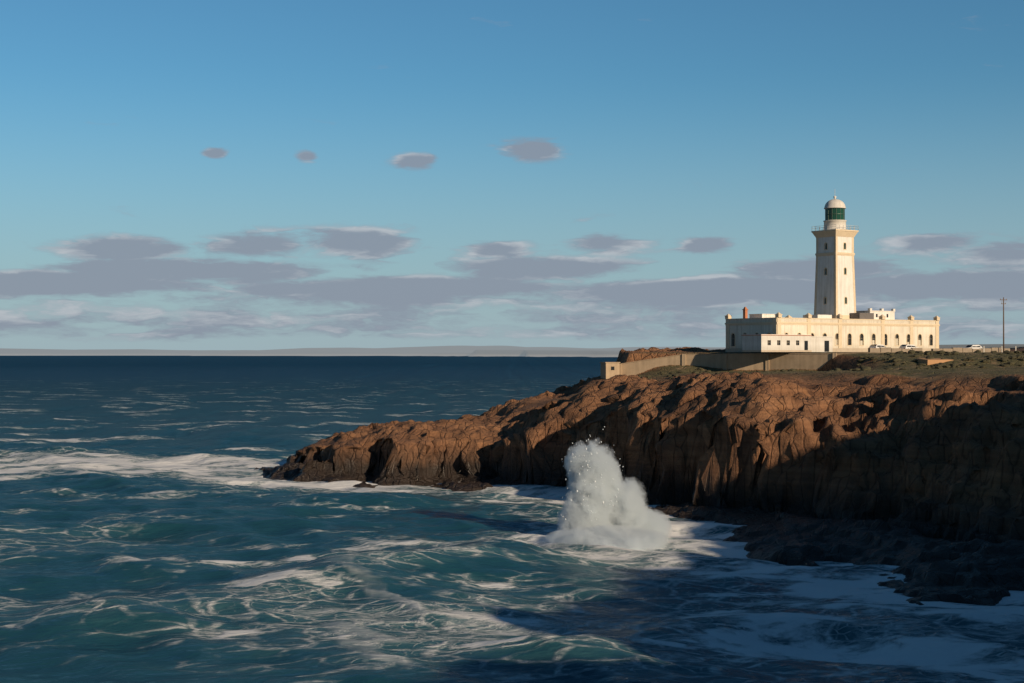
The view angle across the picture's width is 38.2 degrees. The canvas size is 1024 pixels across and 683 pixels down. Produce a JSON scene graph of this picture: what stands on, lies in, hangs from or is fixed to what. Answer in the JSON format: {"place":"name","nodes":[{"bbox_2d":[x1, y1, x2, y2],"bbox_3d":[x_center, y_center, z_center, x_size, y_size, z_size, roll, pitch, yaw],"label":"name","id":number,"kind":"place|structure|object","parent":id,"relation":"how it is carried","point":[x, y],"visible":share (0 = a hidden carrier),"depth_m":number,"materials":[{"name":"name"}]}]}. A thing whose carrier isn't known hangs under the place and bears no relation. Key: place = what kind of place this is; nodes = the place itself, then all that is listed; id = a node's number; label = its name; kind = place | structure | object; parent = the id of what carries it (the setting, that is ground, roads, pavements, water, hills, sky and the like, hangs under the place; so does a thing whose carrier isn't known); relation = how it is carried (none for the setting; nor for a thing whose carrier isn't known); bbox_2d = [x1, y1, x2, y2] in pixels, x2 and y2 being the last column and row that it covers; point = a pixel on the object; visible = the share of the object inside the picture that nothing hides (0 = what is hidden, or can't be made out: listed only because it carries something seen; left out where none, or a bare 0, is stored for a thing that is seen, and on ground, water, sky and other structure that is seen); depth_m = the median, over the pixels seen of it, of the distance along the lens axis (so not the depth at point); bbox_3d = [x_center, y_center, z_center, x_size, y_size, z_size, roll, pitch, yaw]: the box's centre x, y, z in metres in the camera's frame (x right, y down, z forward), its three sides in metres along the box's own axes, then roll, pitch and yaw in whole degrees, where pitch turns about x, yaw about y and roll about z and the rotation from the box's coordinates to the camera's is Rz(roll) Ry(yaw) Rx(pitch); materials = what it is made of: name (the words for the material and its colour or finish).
{"place":"outdoors","nodes":[
{"label":"outdoors","id":0,"kind":"place"},
{"bbox_2d":[0,356,1023,682],"bbox_3d":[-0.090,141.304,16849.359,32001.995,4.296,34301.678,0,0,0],"label":"sea water","id":1,"kind":"structure","parent":0,"point":[156,526],"depth_m":146.13,"materials":[{"name":"blue liquid"}]},
{"bbox_2d":[0,344,1023,605],"bbox_3d":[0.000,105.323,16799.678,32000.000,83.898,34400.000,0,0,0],"label":"terrain","id":2,"kind":"structure","parent":0,"point":[914,474],"depth_m":202.71,"materials":[{"name":"brown stone"}]},
{"bbox_2d":[600,362,619,378],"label":"lookout hut","id":3,"kind":"object","parent":2,"relation":"on","point":[609,370],"visible":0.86,"depth_m":285.68,"materials":[{"name":"paint"}]},
{"bbox_2d":[619,352,936,375],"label":"terrace retaining wall","id":4,"kind":"structure","parent":2,"relation":"on","point":[771,361],"depth_m":279.83,"materials":[{"name":"stone"}]},
{"bbox_2d":[741,334,832,351],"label":"annex trim","id":5,"kind":"structure","parent":2,"relation":"on","point":[780,350],"depth_m":273.60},
{"bbox_2d":[638,350,1023,380],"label":"scrub bushes","id":6,"kind":"object","parent":2,"relation":"on","point":[938,365],"visible":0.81,"depth_m":256.64,"materials":[{"name":"green plant"}]},
{"bbox_2d":[730,318,935,347],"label":"building walls","id":7,"kind":"structure","parent":2,"relation":"on","point":[832,330],"depth_m":292.74,"materials":[{"name":"white paint"}]},
{"bbox_2d":[732,314,931,345],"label":"windows","id":8,"kind":"structure","parent":7,"relation":"in","point":[861,338],"depth_m":296.66,"materials":[{"name":"black glass"}]},
{"bbox_2d":[725,307,939,351],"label":"building trim","id":9,"kind":"structure","parent":7,"relation":"on","point":[869,314],"depth_m":292.43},
{"bbox_2d":[811,196,858,318],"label":"lighthouse tower","id":10,"kind":"structure","parent":7,"relation":"on","point":[836,228],"depth_m":298.29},
{"bbox_2d":[869,344,884,347],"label":"hatchback car","id":11,"kind":"object","parent":2,"relation":"on","point":[875,346],"visible":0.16,"depth_m":284.96,"materials":[{"name":"white paint"}]},
{"bbox_2d":[899,345,918,348],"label":"hatchback car","id":12,"kind":"object","parent":2,"relation":"on","point":[907,346],"visible":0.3,"depth_m":288.92,"materials":[{"name":"white paint"}]},
{"bbox_2d":[916,358,951,364],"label":"wall","id":13,"kind":"structure","parent":2,"relation":"on","point":[930,361],"depth_m":250.58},
{"bbox_2d":[868,347,1009,351],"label":"boundary wall","id":14,"kind":"structure","parent":2,"relation":"on","point":[884,349],"depth_m":288.17,"materials":[{"name":"stone"}]},
{"bbox_2d":[964,345,981,348],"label":"sedan car","id":15,"kind":"object","parent":2,"relation":"on","point":[974,346],"visible":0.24,"depth_m":299.32,"materials":[{"name":"white paint"}]},
{"bbox_2d":[1000,297,1006,350],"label":"utility pole","id":16,"kind":"object","parent":2,"relation":"on","point":[1003,321],"visible":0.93,"depth_m":297.92,"materials":[{"name":"brown wood"}]},
{"bbox_2d":[0,0,1023,349],"label":"sky","id":17,"kind":"structure","parent":0,"point":[175,174],"materials":[{"name":"blue"}]},
{"bbox_2d":[742,335,832,351],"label":"walls","id":18,"kind":"structure","parent":0,"point":[760,342],"depth_m":273.83,"materials":[{"name":"white paint"}]},
{"bbox_2d":[768,340,827,351],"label":"annex windows","id":19,"kind":"structure","parent":18,"relation":"in","point":[805,345],"depth_m":276.94,"materials":[{"name":"black glass"}]},
{"bbox_2d":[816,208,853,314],"bbox_3d":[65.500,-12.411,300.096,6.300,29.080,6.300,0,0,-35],"label":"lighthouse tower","id":20,"kind":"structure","parent":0,"point":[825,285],"depth_m":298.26,"materials":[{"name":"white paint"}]},
{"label":"wave spray","id":21,"kind":"object","parent":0,"visible":0},
{"bbox_2d":[557,426,624,527],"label":"spray droplets","id":22,"kind":"object","parent":21,"relation":"attached to","point":[590,483],"visible":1,"depth_m":175.36,"materials":[{"name":"white liquid"}]}
]}

